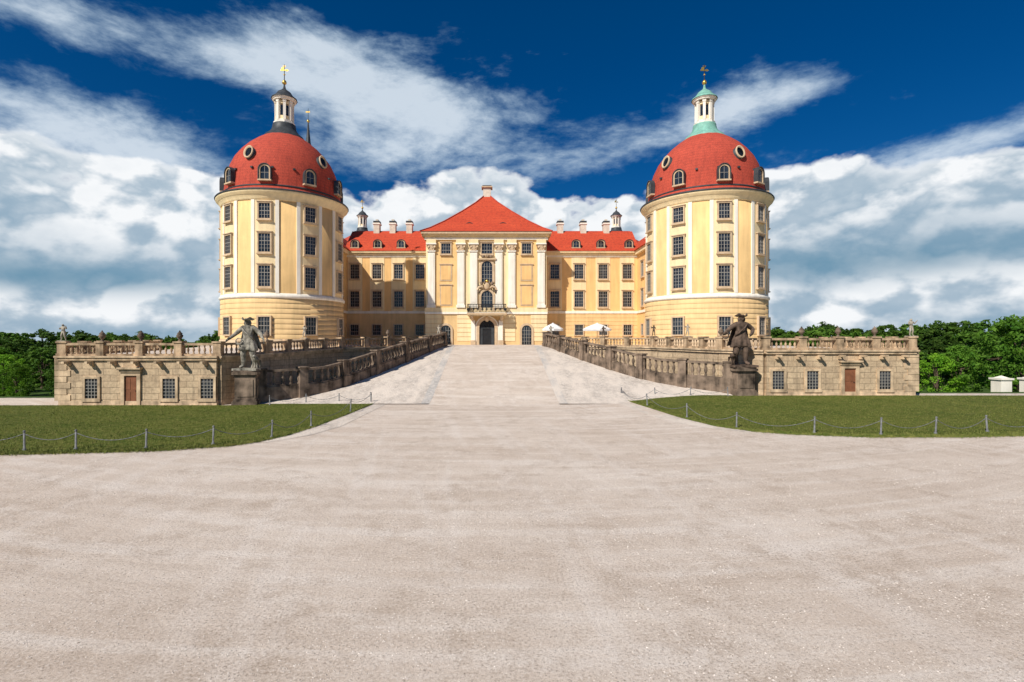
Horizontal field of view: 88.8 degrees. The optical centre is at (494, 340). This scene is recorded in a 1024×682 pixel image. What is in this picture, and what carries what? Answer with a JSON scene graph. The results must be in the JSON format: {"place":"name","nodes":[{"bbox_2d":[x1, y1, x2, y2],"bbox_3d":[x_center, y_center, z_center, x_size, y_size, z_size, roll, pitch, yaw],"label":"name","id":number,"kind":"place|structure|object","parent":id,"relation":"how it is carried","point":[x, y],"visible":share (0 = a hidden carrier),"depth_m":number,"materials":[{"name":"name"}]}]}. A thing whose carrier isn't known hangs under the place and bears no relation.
{"place":"outdoors","nodes":[
{"label":"outdoors","id":0,"kind":"place"},
{"bbox_2d":[0,342,1023,681],"bbox_3d":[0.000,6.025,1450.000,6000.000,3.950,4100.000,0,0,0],"label":"ground","id":1,"kind":"structure","parent":0,"point":[570,622],"depth_m":10.72,"materials":[{"name":"beige gravel"}]},
{"bbox_2d":[0,354,28,395],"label":"deciduous tree","id":2,"kind":"object","parent":1,"relation":"on","point":[3,357],"visible":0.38,"depth_m":73.94,"materials":[{"name":"green plant"}]},
{"bbox_2d":[0,347,30,389],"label":"deciduous tree","id":3,"kind":"object","parent":1,"relation":"on","point":[3,350],"visible":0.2,"depth_m":81.00,"materials":[{"name":"green plant"}]},
{"bbox_2d":[0,363,35,395],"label":"deciduous tree","id":4,"kind":"object","parent":1,"relation":"on","point":[12,371],"visible":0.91,"depth_m":69.66,"materials":[{"name":"green plant"}]},
{"bbox_2d":[43,365,57,395],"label":"deciduous tree","id":5,"kind":"object","parent":1,"relation":"on","point":[49,377],"visible":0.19,"depth_m":69.91,"materials":[{"name":"green plant"}]},
{"bbox_2d":[0,403,371,455],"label":"grass lawn","id":6,"kind":"structure","parent":1,"relation":"on","point":[108,423],"depth_m":27.03,"materials":[{"name":"green plant"}]},
{"bbox_2d":[2,392,371,450],"bbox_3d":[-14.658,3.996,25.376,24.411,0.853,8.795,0,0,-43],"label":"chain fence","id":7,"kind":"object","parent":1,"relation":"on","point":[76,433],"visible":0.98,"depth_m":21.38,"materials":[{"name":"grey metal"}]},
{"bbox_2d":[53,346,422,404],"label":"wall blocks","id":8,"kind":"structure","parent":1,"relation":"on","point":[190,371],"depth_m":35.70,"materials":[{"name":"stone"}]},
{"bbox_2d":[54,358,207,400],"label":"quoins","id":9,"kind":"object","parent":8,"relation":"on","point":[60,367],"visible":1,"depth_m":35.65,"materials":[{"name":"beige stone"}]},
{"bbox_2d":[81,367,216,404],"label":"windows and door","id":10,"kind":"structure","parent":8,"relation":"attached to","point":[130,383],"depth_m":35.62,"materials":[{"name":"beige glass"}]},
{"bbox_2d":[55,337,437,359],"bbox_3d":[-17.591,0.395,46.297,29.395,1.770,19.939,0,0,-15],"label":"balustrade","id":11,"kind":"object","parent":8,"relation":"on","point":[101,348],"visible":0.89,"depth_m":36.42,"materials":[{"name":"stone"}]},
{"bbox_2d":[59,324,66,340],"bbox_3d":[-29.680,-0.572,35.988,0.568,1.196,0.456,0,0,0],"label":"putto statue","id":12,"kind":"object","parent":11,"relation":"on","point":[63,327],"visible":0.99,"depth_m":35.94,"materials":[{"name":"stone"}]},
{"bbox_2d":[98,330,105,340],"bbox_3d":[-27.025,-0.350,36.000,0.426,0.760,0.437,0,0,0],"label":"stone urn","id":13,"kind":"object","parent":11,"relation":"on","point":[102,335],"visible":0.99,"depth_m":35.90,"materials":[{"name":"grey stone"}]},
{"bbox_2d":[137,330,144,340],"bbox_3d":[-24.350,-0.350,36.000,0.426,0.760,0.437,0,0,0],"label":"stone urn","id":14,"kind":"object","parent":11,"relation":"on","point":[140,335],"visible":0.98,"depth_m":35.90,"materials":[{"name":"grey stone"}]},
{"bbox_2d":[176,330,182,340],"bbox_3d":[-21.675,-0.350,36.000,0.426,0.760,0.437,0,0,0],"label":"stone urn","id":15,"kind":"object","parent":11,"relation":"on","point":[179,335],"visible":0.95,"depth_m":35.90,"materials":[{"name":"grey stone"}]},
{"bbox_2d":[264,330,269,339],"bbox_3d":[-17.200,-0.440,39.500,0.426,0.760,0.437,0,0,0],"label":"stone urn","id":16,"kind":"object","parent":11,"relation":"on","point":[266,335],"visible":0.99,"depth_m":39.39,"materials":[{"name":"beige stone"}]},
{"bbox_2d":[302,326,306,337],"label":"putto statue","id":17,"kind":"object","parent":11,"relation":"on","point":[304,328],"visible":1,"depth_m":43.95,"materials":[{"name":"stone"}]},
{"bbox_2d":[225,317,264,404],"bbox_3d":[-17.166,1.621,36.291,2.630,6.558,1.670,0,0,-8],"label":"hunter statue","id":18,"kind":"object","parent":1,"relation":"on","point":[246,386],"visible":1,"depth_m":35.88,"materials":[{"name":"stone"}]},
{"bbox_2d":[269,393,371,404],"bbox_3d":[-12.053,4.056,36.509,6.852,0.732,0.764,0,0,-10],"label":"chain fence","id":19,"kind":"object","parent":1,"relation":"on","point":[318,399],"visible":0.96,"depth_m":36.72,"materials":[{"name":"grey metal"}]},
{"bbox_2d":[112,345,829,360],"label":"castle terrace","id":20,"kind":"structure","parent":1,"relation":"on","point":[207,347],"depth_m":49.63,"materials":[{"name":"beige stone"}]},
{"bbox_2d":[214,64,774,347],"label":"baroque castle","id":21,"kind":"structure","parent":20,"relation":"on","point":[486,268],"depth_m":59.74,"materials":[{"name":"paint"}]},
{"bbox_2d":[218,200,343,335],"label":"west tower windows","id":22,"kind":"structure","parent":21,"relation":"in","point":[264,207],"depth_m":56.67,"materials":[{"name":"glass"}]},
{"bbox_2d":[343,257,645,335],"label":"wing windows","id":23,"kind":"structure","parent":21,"relation":"in","point":[354,268],"depth_m":77.88,"materials":[{"name":"glass"}]},
{"bbox_2d":[645,200,770,335],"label":"east tower windows","id":24,"kind":"structure","parent":21,"relation":"in","point":[724,207],"depth_m":56.67,"materials":[{"name":"glass"}]},
{"bbox_2d":[542,323,562,330],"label":"patio umbrella","id":25,"kind":"object","parent":20,"relation":"on","point":[555,328],"visible":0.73,"depth_m":60.84,"materials":[{"name":"fabric"}]},
{"bbox_2d":[583,323,611,330],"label":"patio umbrella","id":26,"kind":"object","parent":20,"relation":"on","point":[596,327],"visible":0.77,"depth_m":60.41,"materials":[{"name":"fabric"}]},
{"bbox_2d":[260,345,730,406],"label":"entrance ramp","id":27,"kind":"structure","parent":1,"relation":"on","point":[502,376],"depth_m":41.82,"materials":[{"name":"stone"}]},
{"bbox_2d":[258,332,447,402],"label":"ramp balustrade","id":28,"kind":"object","parent":27,"relation":"on","point":[303,386],"visible":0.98,"depth_m":40.92,"materials":[{"name":"stone"}]},
{"bbox_2d":[542,332,732,393],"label":"ramp balustrade","id":29,"kind":"object","parent":27,"relation":"on","point":[683,378],"visible":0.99,"depth_m":43.04,"materials":[{"name":"stone"}]},
{"bbox_2d":[261,403,752,441],"bbox_3d":[0.377,4.337,30.866,22.916,0.102,14.304,0,0,-6],"label":"cobblestone edging","id":30,"kind":"object","parent":1,"relation":"on","point":[340,421],"visible":0.82,"depth_m":28.10,"materials":[{"name":"grey stone"}]},
{"bbox_2d":[0,319,1021,387],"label":"distant tree row","id":31,"kind":"object","parent":1,"relation":"on","point":[935,337],"visible":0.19,"depth_m":99.74,"materials":[{"name":"green plant"}]},
{"bbox_2d":[621,387,728,395],"bbox_3d":[13.273,3.831,38.746,7.734,0.982,0.434,0,0,9],"label":"chain fence","id":32,"kind":"object","parent":1,"relation":"on","point":[684,391],"visible":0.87,"depth_m":38.65,"materials":[{"name":"grey metal"}]},
{"bbox_2d":[722,313,758,395],"bbox_3d":[18.108,1.247,39.000,2.606,6.607,1.886,0,0,0],"label":"hunter statue","id":33,"kind":"object","parent":1,"relation":"on","point":[743,376],"visible":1,"depth_m":38.62,"materials":[{"name":"stone"}]},
{"bbox_2d":[565,346,919,395],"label":"wall blocks","id":34,"kind":"structure","parent":1,"relation":"on","point":[828,365],"depth_m":38.70,"materials":[{"name":"stone"}]},
{"bbox_2d":[551,336,918,352],"bbox_3d":[18.505,0.215,48.130,28.846,1.410,18.037,0,0,11],"label":"balustrade","id":35,"kind":"object","parent":34,"relation":"on","point":[860,343],"visible":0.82,"depth_m":39.16,"materials":[{"name":"stone"}]},
{"bbox_2d":[718,327,723,335],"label":"stone urn","id":36,"kind":"object","parent":35,"relation":"on","point":[720,331],"visible":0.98,"depth_m":41.88,"materials":[{"name":"beige stone"}]},
{"bbox_2d":[798,326,804,335],"bbox_3d":[22.925,-0.710,39.000,0.426,0.760,0.437,0,0,0],"label":"stone urn","id":37,"kind":"object","parent":35,"relation":"on","point":[801,331],"visible":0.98,"depth_m":38.91,"materials":[{"name":"beige stone"}]},
{"bbox_2d":[835,326,840,335],"bbox_3d":[25.650,-0.710,39.000,0.426,0.760,0.437,0,0,0],"label":"stone urn","id":38,"kind":"object","parent":35,"relation":"on","point":[837,330],"visible":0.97,"depth_m":38.90,"materials":[{"name":"beige stone"}]},
{"bbox_2d":[871,326,877,335],"bbox_3d":[28.375,-0.710,39.000,0.426,0.760,0.437,0,0,0],"label":"stone urn","id":39,"kind":"object","parent":35,"relation":"on","point":[874,331],"visible":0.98,"depth_m":38.90,"materials":[{"name":"beige stone"}]},
{"bbox_2d":[905,319,917,336],"bbox_3d":[31.123,-1.002,38.986,0.639,1.346,0.513,0,0,0],"label":"putto statue","id":40,"kind":"object","parent":35,"relation":"on","point":[910,322],"visible":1,"depth_m":38.94,"materials":[{"name":"stone"}]},
{"bbox_2d":[769,360,894,395],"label":"windows and door","id":41,"kind":"structure","parent":34,"relation":"attached to","point":[850,375],"depth_m":38.61,"materials":[{"name":"beige glass"}]},
{"bbox_2d":[775,352,918,390],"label":"water spouts","id":42,"kind":"object","parent":34,"relation":"on","point":[912,365],"visible":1,"depth_m":38.65,"materials":[{"name":"beige stone"}]},
{"bbox_2d":[621,387,1023,433],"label":"chain fence","id":43,"kind":"object","parent":1,"relation":"on","point":[881,420],"visible":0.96,"depth_m":24.77,"materials":[{"name":"grey metal"}]},
{"bbox_2d":[627,394,1023,438],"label":"grass lawn","id":44,"kind":"structure","parent":1,"relation":"on","point":[847,413],"depth_m":29.92,"materials":[{"name":"green plant"}]},
{"bbox_2d":[916,353,969,391],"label":"deciduous tree","id":45,"kind":"object","parent":1,"relation":"on","point":[945,364],"visible":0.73,"depth_m":67.53,"materials":[{"name":"green plant"}]},
{"bbox_2d":[929,344,991,391],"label":"deciduous tree","id":46,"kind":"object","parent":1,"relation":"on","point":[957,352],"visible":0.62,"depth_m":68.17,"materials":[{"name":"green plant"}]},
{"bbox_2d":[956,314,1023,391],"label":"deciduous tree","id":47,"kind":"object","parent":1,"relation":"on","point":[1013,326],"visible":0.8,"depth_m":61.13,"materials":[{"name":"green plant"}]},
{"bbox_2d":[988,376,1013,391],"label":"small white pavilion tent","id":48,"kind":"structure","parent":1,"relation":"on","point":[1001,383],"depth_m":43.10,"materials":[{"name":"white paint"}]},
{"bbox_2d":[986,316,1023,379],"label":"deciduous tree","id":49,"kind":"object","parent":1,"relation":"on","point":[1006,340],"visible":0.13,"depth_m":64.94,"materials":[{"name":"green plant"}]},
{"bbox_2d":[1017,377,1023,391],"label":"gate pier","id":50,"kind":"structure","parent":1,"relation":"on","point":[1021,384],"depth_m":43.77,"materials":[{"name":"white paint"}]},
{"bbox_2d":[0,0,1023,341],"label":"sky","id":51,"kind":"structure","parent":0,"point":[887,136],"materials":[{"name":"blue"}]}
]}

